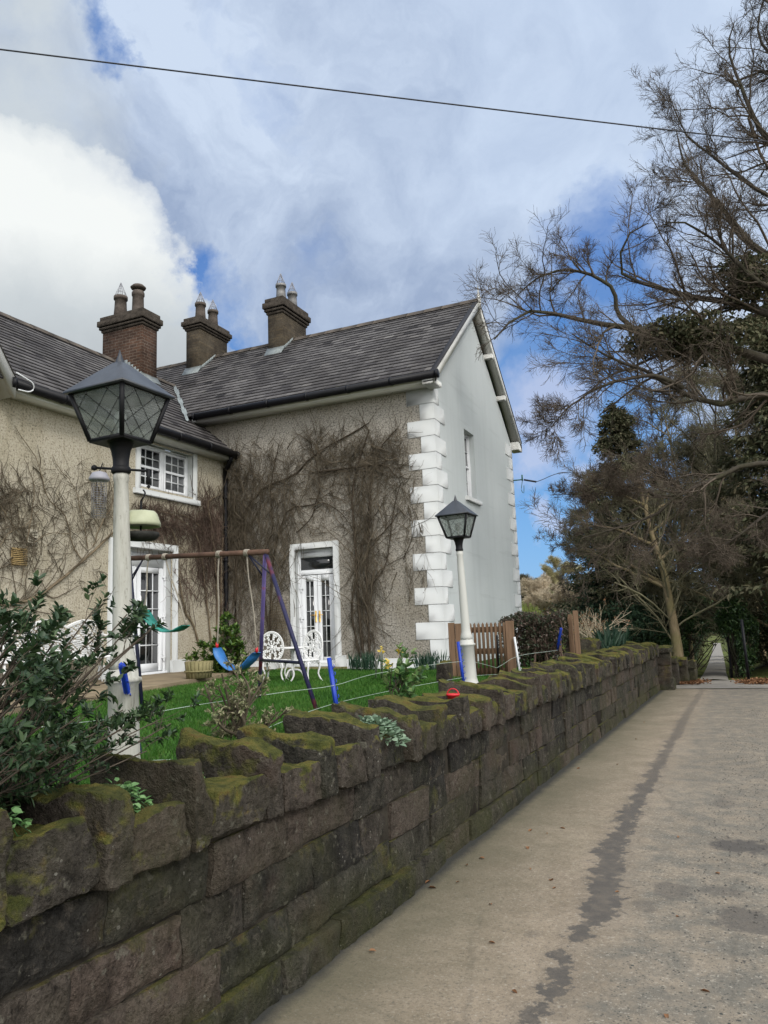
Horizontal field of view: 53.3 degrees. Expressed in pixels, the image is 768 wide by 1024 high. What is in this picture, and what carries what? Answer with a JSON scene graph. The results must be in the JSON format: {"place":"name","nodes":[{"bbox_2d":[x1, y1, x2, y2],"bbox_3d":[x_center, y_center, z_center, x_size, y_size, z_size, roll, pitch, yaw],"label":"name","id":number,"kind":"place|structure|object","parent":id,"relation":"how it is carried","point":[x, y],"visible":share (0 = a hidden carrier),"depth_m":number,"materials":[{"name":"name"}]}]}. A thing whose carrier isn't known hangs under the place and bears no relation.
{"place":"outdoors","nodes":[
{"label":"outdoors","id":0,"kind":"place"},
{"bbox_2d":[0,667,268,716],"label":"patio","id":1,"kind":"structure","parent":0,"point":[159,680],"depth_m":12.14,"materials":[{"name":"beige stone"}]},
{"bbox_2d":[0,619,110,684],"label":"garden bench","id":2,"kind":"object","parent":1,"relation":"on","point":[77,643],"visible":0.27,"depth_m":12.31,"materials":[{"name":"white metal"}]},
{"bbox_2d":[184,661,213,678],"bbox_3d":[-3.077,2.621,12.719,0.486,0.270,0.486,-6,-10,24],"label":"planter","id":3,"kind":"object","parent":1,"relation":"on","point":[197,669],"visible":1,"depth_m":12.54,"materials":[{"name":"beige wood"}]},
{"bbox_2d":[0,652,564,787],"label":"lawn","id":4,"kind":"structure","parent":0,"point":[229,720],"depth_m":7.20,"materials":[{"name":"plant"}]},
{"bbox_2d":[0,570,167,776],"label":"evergreen shrub","id":5,"kind":"object","parent":4,"relation":"on","point":[30,683],"visible":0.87,"depth_m":2.70,"materials":[{"name":"green plant"}]},
{"bbox_2d":[0,665,201,815],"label":"evergreen shrub","id":6,"kind":"object","parent":4,"relation":"on","point":[60,743],"visible":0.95,"depth_m":2.64,"materials":[{"name":"green plant"}]},
{"bbox_2d":[63,350,174,758],"bbox_3d":[-1.516,0.251,4.425,0.448,2.500,0.448,-7,-10,23],"label":"lamp post","id":7,"kind":"object","parent":4,"relation":"on","point":[119,386],"visible":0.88,"depth_m":4.42,"materials":[{"name":"white metal"}]},
{"bbox_2d":[89,463,109,517],"bbox_3d":[-1.625,-0.124,4.363,0.116,0.311,0.113,-6,-10,24],"label":"peanut feeder","id":8,"kind":"object","parent":7,"relation":"hanging from","point":[99,476],"visible":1,"depth_m":4.34,"materials":[{"name":"white plastic"}]},
{"bbox_2d":[129,490,160,541],"bbox_3d":[-1.458,0.016,4.590,0.225,0.319,0.225,-1,-9,-10],"label":"bird feeder","id":9,"kind":"object","parent":7,"relation":"hanging from","point":[140,519],"visible":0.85,"depth_m":4.51,"materials":[{"name":"beige plastic"}]},
{"bbox_2d":[118,662,141,752],"bbox_3d":[-1.495,1.211,4.545,0.039,0.672,1.349,0,-9,-14],"label":"fence post","id":10,"kind":"object","parent":4,"relation":"on","point":[125,683],"visible":0.34,"depth_m":4.10,"materials":[{"name":"blue plastic"}]},
{"bbox_2d":[182,611,250,675],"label":"potted plant","id":11,"kind":"object","parent":4,"relation":"on","point":[233,643],"visible":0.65,"depth_m":14.26,"materials":[{"name":"green plant"}]},
{"bbox_2d":[131,549,317,709],"bbox_3d":[-2.044,1.341,8.863,3.997,1.776,0.957,-8,-10,33],"label":"swing set","id":12,"kind":"object","parent":4,"relation":"on","point":[220,656],"visible":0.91,"depth_m":8.33,"materials":[{"name":"purple paint"}]},
{"bbox_2d":[197,654,293,738],"bbox_3d":[-1.060,1.423,5.702,0.736,0.740,0.621,-6,-10,24],"label":"variegated shrub","id":13,"kind":"object","parent":4,"relation":"on","point":[236,710],"visible":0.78,"depth_m":5.66,"materials":[{"name":"green plant"}]},
{"bbox_2d":[0,273,522,686],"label":"house","id":14,"kind":"structure","parent":4,"relation":"on","point":[437,377],"depth_m":16.02,"materials":[{"name":"white paint"}]},
{"bbox_2d":[0,426,143,614],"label":"climbing vine","id":15,"kind":"object","parent":14,"relation":"attached to","point":[4,504],"visible":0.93,"depth_m":12.41,"materials":[{"name":"brown plant"}]},
{"bbox_2d":[132,566,135,651],"bbox_3d":[-4.870,1.986,14.186,0.055,2.000,0.700,-6,-10,24],"label":"french door","id":16,"kind":"structure","parent":14,"relation":"in","point":[133,567],"depth_m":14.55,"materials":[{"name":"white paint"}]},
{"bbox_2d":[135,566,165,671],"bbox_3d":[-4.536,2.080,14.876,0.090,2.000,0.805,-6,-10,24],"label":"french door","id":17,"kind":"structure","parent":14,"relation":"in","point":[152,657],"depth_m":14.92,"materials":[{"name":"white paint"}]},
{"bbox_2d":[141,445,187,495],"bbox_3d":[-4.529,-0.823,15.555,0.082,0.920,1.600,-6,-10,24],"label":"window","id":18,"kind":"structure","parent":14,"relation":"in","point":[168,470],"depth_m":15.61,"materials":[{"name":"white paint"}]},
{"bbox_2d":[129,467,229,644],"bbox_3d":[-3.999,0.843,15.760,0.173,3.967,3.624,-6,-10,24],"label":"climbing vine","id":19,"kind":"object","parent":14,"relation":"attached to","point":[204,524],"visible":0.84,"depth_m":16.11,"materials":[{"name":"brown plant"}]},
{"bbox_2d":[270,600,286,641],"bbox_3d":[-2.236,2.305,16.150,0.407,0.868,0.016,-6,-10,24],"label":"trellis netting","id":20,"kind":"object","parent":14,"relation":"attached to","point":[277,625],"visible":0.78,"depth_m":16.14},
{"bbox_2d":[299,575,318,658],"bbox_3d":[-1.575,2.230,16.023,0.428,1.805,0.119,-6,-10,24],"label":"narrow door","id":21,"kind":"structure","parent":14,"relation":"in","point":[309,589],"depth_m":16.06,"materials":[{"name":"white paint"}]},
{"bbox_2d":[317,574,334,659],"bbox_3d":[-1.199,2.190,15.857,0.378,1.805,0.119,-6,-10,24],"label":"narrow door","id":22,"kind":"structure","parent":14,"relation":"in","point":[325,597],"depth_m":15.88,"materials":[{"name":"white paint"}]},
{"bbox_2d":[220,392,435,666],"bbox_3d":[-1.672,0.533,16.104,5.893,6.200,0.178,-6,-10,24],"label":"climbing vine","id":23,"kind":"object","parent":14,"relation":"attached to","point":[242,533],"visible":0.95,"depth_m":16.08,"materials":[{"name":"brown plant"}]},
{"bbox_2d":[464,433,471,496],"bbox_3d":[1.813,-1.046,17.352,0.090,1.540,0.710,-6,-10,24],"label":"window","id":24,"kind":"structure","parent":14,"relation":"in","point":[466,438],"depth_m":17.58,"materials":[{"name":"white paint"}]},
{"bbox_2d":[524,471,603,482],"bbox_3d":[7.515,-1.331,26.128,0.344,2.493,13.092,-8,-10,33],"label":"service cable","id":25,"kind":"object","parent":14,"relation":"attached to","point":[548,476],"visible":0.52,"depth_m":21.06,"materials":[{"name":"black rubber"}]},
{"bbox_2d":[262,631,288,679],"bbox_3d":[-1.724,2.280,12.040,0.420,0.802,0.429,-3,-9,4],"label":"garden chair","id":26,"kind":"object","parent":4,"relation":"on","point":[278,640],"visible":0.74,"depth_m":11.88,"materials":[{"name":"white metal"}]},
{"bbox_2d":[274,646,311,677],"bbox_3d":[-1.491,2.472,12.502,0.640,0.530,0.640,-6,-10,24],"label":"garden table","id":27,"kind":"object","parent":4,"relation":"on","point":[292,650],"visible":0.66,"depth_m":12.47,"materials":[{"name":"white metal"}]},
{"bbox_2d":[291,630,322,681],"bbox_3d":[-1.191,2.206,11.687,0.420,0.802,0.429,-8,-10,32],"label":"garden chair","id":28,"kind":"object","parent":4,"relation":"on","point":[315,656],"visible":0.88,"depth_m":11.82,"materials":[{"name":"white metal"}]},
{"bbox_2d":[278,666,346,669],"bbox_3d":[-1.463,3.185,15.517,1.450,0.065,0.365,-6,-10,24],"label":"door step","id":29,"kind":"object","parent":4,"relation":"on","point":[315,668],"depth_m":15.30,"materials":[{"name":"grey concrete"}]},
{"bbox_2d":[327,657,338,703],"bbox_3d":[-0.453,1.614,6.969,0.052,0.568,0.207,3,-10,-30],"label":"fence post","id":30,"kind":"object","parent":4,"relation":"on","point":[332,680],"visible":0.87,"depth_m":6.98,"materials":[{"name":"blue plastic"}]},
{"bbox_2d":[348,650,380,670],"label":"daffodil clump","id":31,"kind":"object","parent":4,"relation":"on","point":[365,662],"visible":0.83,"depth_m":14.35,"materials":[{"name":"green plant"}]},
{"bbox_2d":[375,651,382,677],"bbox_3d":[-0.066,2.184,10.831,0.119,0.505,2.300,-2,-9,-2],"label":"garden stake","id":32,"kind":"object","parent":4,"relation":"on","point":[381,666],"visible":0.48,"depth_m":10.52,"materials":[{"name":"white paint"}]},
{"bbox_2d":[377,642,429,697],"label":"rose bush","id":33,"kind":"object","parent":4,"relation":"on","point":[401,672],"visible":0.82,"depth_m":7.14,"materials":[{"name":"green plant"}]},
{"bbox_2d":[411,650,448,670],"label":"daffodil clump","id":34,"kind":"object","parent":4,"relation":"on","point":[429,659],"visible":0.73,"depth_m":13.55,"materials":[{"name":"green plant"}]},
{"bbox_2d":[436,660,452,681],"bbox_3d":[0.830,2.248,10.502,0.209,0.418,0.228,-6,-10,24],"label":"boundary stone","id":35,"kind":"object","parent":4,"relation":"on","point":[445,669],"visible":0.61,"depth_m":10.43,"materials":[{"name":"grey stone"}]},
{"bbox_2d":[435,496,477,682],"bbox_3d":[1.017,0.999,9.905,0.448,2.500,0.448,-8,-10,23],"label":"lamp post","id":36,"kind":"object","parent":4,"relation":"on","point":[454,509],"visible":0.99,"depth_m":9.86,"materials":[{"name":"white metal"}]},
{"bbox_2d":[457,642,465,680],"bbox_3d":[0.973,1.936,9.590,0.101,0.618,0.049,-6,-10,24],"label":"fence post","id":37,"kind":"object","parent":4,"relation":"on","point":[459,649],"visible":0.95,"depth_m":9.59,"materials":[{"name":"blue plastic"}]},
{"bbox_2d":[42,650,556,726],"bbox_3d":[0.317,1.760,8.218,0.599,0.193,9.904,-7,-10,26],"label":"fence wire","id":38,"kind":"object","parent":37,"relation":"attached to","point":[313,688],"visible":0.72,"depth_m":6.76,"materials":[{"name":"grey metal"}]},
{"bbox_2d":[166,674,495,759],"bbox_3d":[0.522,2.004,8.468,0.418,0.186,9.209,-6,-10,26],"label":"fence wire","id":39,"kind":"object","parent":37,"relation":"attached to","point":[359,697],"visible":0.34,"depth_m":7.34,"materials":[{"name":"grey metal"}]},
{"bbox_2d":[448,621,516,676],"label":"picket gate","id":40,"kind":"structure","parent":4,"relation":"on","point":[506,628],"depth_m":11.47,"materials":[{"name":"brown wood"}]},
{"bbox_2d":[496,635,500,673],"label":"fence post","id":41,"kind":"object","parent":4,"relation":"on","point":[498,652],"visible":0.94,"depth_m":11.05,"materials":[{"name":"black plastic"}]},
{"bbox_2d":[513,637,520,670],"bbox_3d":[1.960,2.145,11.213,0.096,0.625,0.038,-7,-10,30],"label":"fence post","id":42,"kind":"object","parent":4,"relation":"on","point":[517,657],"visible":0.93,"depth_m":11.21,"materials":[{"name":"white paint"}]},
{"bbox_2d":[490,609,587,667],"bbox_3d":[2.625,2.162,13.254,1.621,1.083,1.176,-6,-10,24],"label":"hedge","id":43,"kind":"object","parent":4,"relation":"on","point":[539,628],"visible":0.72,"depth_m":12.94,"materials":[{"name":"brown plant"}]},
{"bbox_2d":[554,628,562,656],"bbox_3d":[2.906,2.300,12.803,0.066,0.729,0.976,-2,-9,2],"label":"fence post","id":44,"kind":"object","parent":4,"relation":"on","point":[559,636],"visible":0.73,"depth_m":12.55,"materials":[{"name":"blue plastic"}]},
{"bbox_2d":[567,610,580,653],"bbox_3d":[3.250,2.214,13.056,0.102,1.050,0.343,-1,-9,-10],"label":"hedge post","id":45,"kind":"object","parent":4,"relation":"on","point":[573,621],"visible":0.54,"depth_m":12.98,"materials":[{"name":"brown wood"}]},
{"bbox_2d":[566,637,600,653],"bbox_3d":[4.141,2.862,15.888,0.710,0.518,0.676,-6,-10,24],"label":"garden rock","id":46,"kind":"object","parent":4,"relation":"on","point":[592,644],"visible":0.36,"depth_m":15.59,"materials":[{"name":"stone"}]},
{"bbox_2d":[545,598,632,637],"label":"bare shrub","id":47,"kind":"object","parent":4,"relation":"on","point":[588,633],"visible":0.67,"depth_m":18.73,"materials":[{"name":"brown plant"}]},
{"bbox_2d":[584,623,632,648],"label":"iris clump","id":48,"kind":"object","parent":4,"relation":"on","point":[608,638],"visible":0.58,"depth_m":16.37,"materials":[{"name":"green plant"}]},
{"bbox_2d":[0,49,767,141],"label":"overhead cable","id":49,"kind":"object","parent":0,"point":[371,94],"visible":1,"depth_m":7.92,"materials":[{"name":"black rubber"}]},
{"bbox_2d":[0,0,767,589],"label":"sky","id":50,"kind":"structure","parent":0,"point":[180,186],"materials":[{"name":"blue"}]},
{"bbox_2d":[251,689,767,1023],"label":"road","id":51,"kind":"structure","parent":0,"point":[583,942],"depth_m":4.34,"materials":[{"name":"concrete"}]},
{"bbox_2d":[521,601,565,651],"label":"field grass","id":52,"kind":"structure","parent":0,"point":[524,608],"depth_m":47.98,"materials":[{"name":"green plant"}]},
{"bbox_2d":[521,584,767,688],"bbox_3d":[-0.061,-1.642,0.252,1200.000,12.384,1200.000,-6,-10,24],"label":"ground","id":53,"kind":"structure","parent":0,"point":[760,670],"depth_m":29.29,"materials":[{"name":"green soil"}]},
{"bbox_2d":[0,641,659,1023],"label":"stone wall","id":54,"kind":"structure","parent":53,"relation":"on","point":[254,873],"depth_m":3.46,"materials":[{"name":"stone"}]},
{"bbox_2d":[2,806,31,836],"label":"creeping plant","id":55,"kind":"object","parent":54,"relation":"on","point":[16,810],"visible":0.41,"depth_m":2.42,"materials":[{"name":"green plant"}]},
{"bbox_2d":[105,777,152,812],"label":"creeping plant","id":56,"kind":"object","parent":54,"relation":"on","point":[134,792],"visible":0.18,"depth_m":2.92,"materials":[{"name":"green plant"}]},
{"bbox_2d":[358,714,411,746],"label":"creeping plant","id":57,"kind":"object","parent":54,"relation":"on","point":[379,721],"visible":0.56,"depth_m":4.63,"materials":[{"name":"green plant"}]},
{"bbox_2d":[446,688,459,698],"bbox_3d":[0.560,1.503,6.209,0.112,0.144,0.109,-6,-10,24],"label":"toy bucket","id":58,"kind":"object","parent":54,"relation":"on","point":[451,695],"visible":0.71,"depth_m":6.18,"materials":[{"name":"red plastic"}]},
{"bbox_2d":[520,573,537,609],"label":"bare tree","id":59,"kind":"object","parent":53,"relation":"on","point":[526,576],"visible":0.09,"depth_m":48.69,"materials":[{"name":"beige plant"}]},
{"bbox_2d":[520,572,563,614],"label":"bare tree","id":60,"kind":"object","parent":53,"relation":"on","point":[536,592],"visible":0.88,"depth_m":42.59,"materials":[{"name":"beige plant"}]},
{"bbox_2d":[528,602,596,647],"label":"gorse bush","id":61,"kind":"object","parent":53,"relation":"on","point":[564,623],"visible":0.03,"depth_m":23.08,"materials":[{"name":"green plant"}]},
{"bbox_2d":[543,579,588,618],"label":"bare tree","id":62,"kind":"object","parent":53,"relation":"on","point":[555,597],"visible":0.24,"depth_m":41.28,"materials":[{"name":"beige plant"}]},
{"bbox_2d":[540,555,593,620],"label":"bare tree","id":63,"kind":"object","parent":53,"relation":"on","point":[549,570],"visible":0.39,"depth_m":45.26,"materials":[{"name":"beige plant"}]},
{"bbox_2d":[555,466,603,600],"bbox_3d":[10.059,2.172,35.921,4.012,8.672,3.403,-3,-9,5],"label":"bare tree","id":64,"kind":"object","parent":53,"relation":"on","point":[559,577],"visible":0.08,"depth_m":36.18,"materials":[{"name":"beige plant"}]},
{"bbox_2d":[448,0,767,606],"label":"beech tree","id":65,"kind":"object","parent":53,"relation":"on","point":[715,208],"visible":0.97,"depth_m":15.35,"materials":[{"name":"brown plant"}]},
{"bbox_2d":[616,308,752,361],"bbox_3d":[6.107,-3.616,15.631,2.624,0.985,1.455,-6,-10,24],"label":"ivy mass","id":66,"kind":"object","parent":65,"relation":"attached to","point":[686,328],"visible":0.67,"depth_m":15.32,"materials":[{"name":"plant"}]},
{"bbox_2d":[672,315,767,369],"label":"ivy mass","id":67,"kind":"object","parent":65,"relation":"attached to","point":[740,338],"visible":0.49,"depth_m":15.10,"materials":[{"name":"green plant"}]},
{"bbox_2d":[709,249,767,314],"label":"ivy mass","id":68,"kind":"object","parent":65,"relation":"attached to","point":[746,277],"visible":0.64,"depth_m":15.52,"materials":[{"name":"green plant"}]},
{"bbox_2d":[532,452,691,620],"bbox_3d":[9.660,1.482,32.230,6.563,8.956,5.466,-6,-10,24],"label":"bare tree","id":69,"kind":"object","parent":53,"relation":"on","point":[559,489],"visible":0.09,"depth_m":32.60,"materials":[{"name":"brown plant"}]},
{"bbox_2d":[573,597,669,644],"bbox_3d":[7.939,3.875,25.545,3.182,2.101,2.954,-6,-10,24],"label":"evergreen bush","id":70,"kind":"object","parent":53,"relation":"on","point":[641,619],"visible":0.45,"depth_m":24.83,"materials":[{"name":"green plant"}]},
{"bbox_2d":[558,512,694,651],"bbox_3d":[8.101,2.774,27.873,4.502,5.687,4.500,2,-9,-23],"label":"conifer tree","id":71,"kind":"object","parent":53,"relation":"on","point":[596,583],"visible":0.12,"depth_m":27.41,"materials":[{"name":"green plant"}]},
{"bbox_2d":[553,399,724,651],"bbox_3d":[8.558,0.606,27.368,6.036,9.644,5.553,-6,-10,24],"label":"conifer tree","id":72,"kind":"object","parent":53,"relation":"on","point":[623,421],"visible":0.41,"depth_m":27.13,"materials":[{"name":"green plant"}]},
{"bbox_2d":[558,436,743,656],"bbox_3d":[8.349,1.542,24.684,5.348,8.184,4.419,-1,-9,-10],"label":"bare tree","id":73,"kind":"object","parent":53,"relation":"on","point":[674,636],"visible":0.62,"depth_m":24.12,"materials":[{"name":"beige plant"}]},
{"bbox_2d":[657,645,676,689],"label":"stone pillar","id":74,"kind":"structure","parent":53,"relation":"on","point":[666,679],"depth_m":17.47,"materials":[{"name":"stone"}]},
{"bbox_2d":[626,560,714,655],"bbox_3d":[12.972,4.380,35.423,5.237,5.277,4.805,-6,-10,24],"label":"evergreen bush","id":75,"kind":"object","parent":53,"relation":"on","point":[692,586],"depth_m":34.20,"materials":[{"name":"green plant"}]},
{"bbox_2d":[643,587,702,644],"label":"evergreen bush","id":76,"kind":"object","parent":53,"relation":"on","point":[696,611],"visible":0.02,"depth_m":28.23,"materials":[{"name":"green plant"}]},
{"bbox_2d":[591,372,764,659],"bbox_3d":[10.645,0.243,29.155,7.516,11.726,7.354,5,-11,-38],"label":"bare tree","id":77,"kind":"object","parent":53,"relation":"on","point":[640,419],"visible":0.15,"depth_m":29.39,"materials":[{"name":"beige plant"}]},
{"bbox_2d":[650,608,707,659],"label":"evergreen bush","id":78,"kind":"object","parent":53,"relation":"on","point":[689,624],"visible":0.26,"depth_m":24.71,"materials":[{"name":"green plant"}]},
{"bbox_2d":[598,378,763,598],"bbox_3d":[12.493,0.220,32.613,6.747,12.776,6.272,-2,-9,-4],"label":"bare tree","id":79,"kind":"object","parent":53,"relation":"on","point":[676,421],"visible":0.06,"depth_m":32.93,"materials":[{"name":"brown plant"}]},
{"bbox_2d":[671,656,697,684],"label":"stone wall","id":80,"kind":"structure","parent":53,"relation":"on","point":[684,669],"depth_m":19.00,"materials":[{"name":"stone"}]},
{"bbox_2d":[612,365,767,639],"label":"bare tree","id":81,"kind":"object","parent":53,"relation":"on","point":[745,594],"visible":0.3,"depth_m":23.88,"materials":[{"name":"beige plant"}]},
{"bbox_2d":[662,595,721,669],"bbox_3d":[12.069,4.817,30.358,3.070,3.395,2.796,-6,-10,24],"label":"evergreen bush","id":82,"kind":"object","parent":53,"relation":"on","point":[709,630],"visible":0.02,"depth_m":29.93,"materials":[{"name":"green plant"}]},
{"bbox_2d":[631,361,767,674],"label":"bare tree","id":83,"kind":"object","parent":53,"relation":"on","point":[679,445],"visible":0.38,"depth_m":25.52,"materials":[{"name":"brown plant"}]},
{"bbox_2d":[638,358,761,637],"bbox_3d":[15.522,-0.375,35.789,7.421,15.149,8.388,-6,-10,24],"label":"bare tree","id":84,"kind":"object","parent":53,"relation":"on","point":[700,420],"visible":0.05,"depth_m":36.14,"materials":[{"name":"brown plant"}]},
{"bbox_2d":[693,631,726,660],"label":"lane thicket","id":85,"kind":"object","parent":53,"relation":"on","point":[696,654],"visible":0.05,"depth_m":43.42,"materials":[{"name":"green plant"}]},
{"bbox_2d":[695,592,725,657],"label":"lane thicket","id":86,"kind":"object","parent":53,"relation":"on","point":[710,634],"visible":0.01,"depth_m":51.82,"materials":[{"name":"green plant"}]},
{"bbox_2d":[699,634,726,654],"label":"lane thicket","id":87,"kind":"object","parent":53,"relation":"on","point":[705,640],"visible":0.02,"depth_m":64.43,"materials":[{"name":"green plant"}]},
{"bbox_2d":[675,427,766,665],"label":"conifer tree","id":88,"kind":"object","parent":53,"relation":"on","point":[710,509],"visible":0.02,"depth_m":40.39,"materials":[{"name":"green plant"}]},
{"bbox_2d":[676,304,766,659],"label":"bare tree","id":89,"kind":"object","parent":53,"relation":"on","point":[711,415],"visible":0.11,"depth_m":30.50,"materials":[{"name":"beige plant"}]},
{"bbox_2d":[690,568,765,658],"bbox_3d":[15.668,5.248,36.667,7.422,5.032,6.815,-6,-10,24],"label":"lane thicket","id":90,"kind":"object","parent":53,"relation":"on","point":[698,634],"visible":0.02,"depth_m":35.38,"materials":[{"name":"green plant"}]},
{"bbox_2d":[726,637,732,677],"bbox_3d":[10.570,4.760,23.324,0.055,1.900,0.055,6,-12,-43],"label":"metal pole","id":91,"kind":"object","parent":53,"relation":"on","point":[730,665],"visible":0.61,"depth_m":23.35,"materials":[{"name":"black metal"}]},
{"bbox_2d":[697,303,767,603],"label":"conifer tree","id":92,"kind":"object","parent":53,"relation":"on","point":[758,374],"visible":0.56,"depth_m":22.39,"materials":[{"name":"green plant"}]},
{"bbox_2d":[704,581,767,669],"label":"evergreen bush","id":93,"kind":"object","parent":53,"relation":"on","point":[733,662],"visible":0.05,"depth_m":30.38,"materials":[{"name":"green plant"}]},
{"bbox_2d":[713,589,761,677],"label":"evergreen bush","id":94,"kind":"object","parent":53,"relation":"on","point":[731,617],"visible":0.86,"depth_m":23.19,"materials":[{"name":"green plant"}]},
{"bbox_2d":[720,356,762,499],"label":"bare tree","id":95,"kind":"object","parent":53,"relation":"on","point":[743,426],"visible":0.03,"depth_m":29.10,"materials":[{"name":"beige plant"}]},
{"bbox_2d":[740,619,749,679],"bbox_3d":[9.068,3.513,19.195,0.090,1.621,0.070,-6,-10,24],"label":"metal pole","id":96,"kind":"object","parent":53,"relation":"on","point":[745,649],"visible":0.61,"depth_m":19.18,"materials":[{"name":"black metal"}]},
{"bbox_2d":[727,564,767,664],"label":"evergreen bush","id":97,"kind":"object","parent":53,"relation":"on","point":[761,640],"visible":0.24,"depth_m":25.43,"materials":[{"name":"green plant"}]},
{"bbox_2d":[700,643,727,679],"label":"lane","id":98,"kind":"structure","parent":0,"point":[716,668],"depth_m":35.32,"materials":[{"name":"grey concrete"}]},
{"bbox_2d":[673,709,767,1019],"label":"gravel","id":99,"kind":"structure","parent":0,"point":[730,846],"depth_m":5.39,"materials":[{"name":"grey gravel"}]},
{"bbox_2d":[676,680,767,687],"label":"junction road","id":100,"kind":"structure","parent":0,"point":[722,684],"depth_m":17.97,"materials":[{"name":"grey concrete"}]},
{"bbox_2d":[679,677,767,684],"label":"leaf litter","id":101,"kind":"object","parent":100,"relation":"on","point":[757,680],"visible":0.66,"depth_m":18.53,"materials":[{"name":"brown plant"}]}
]}

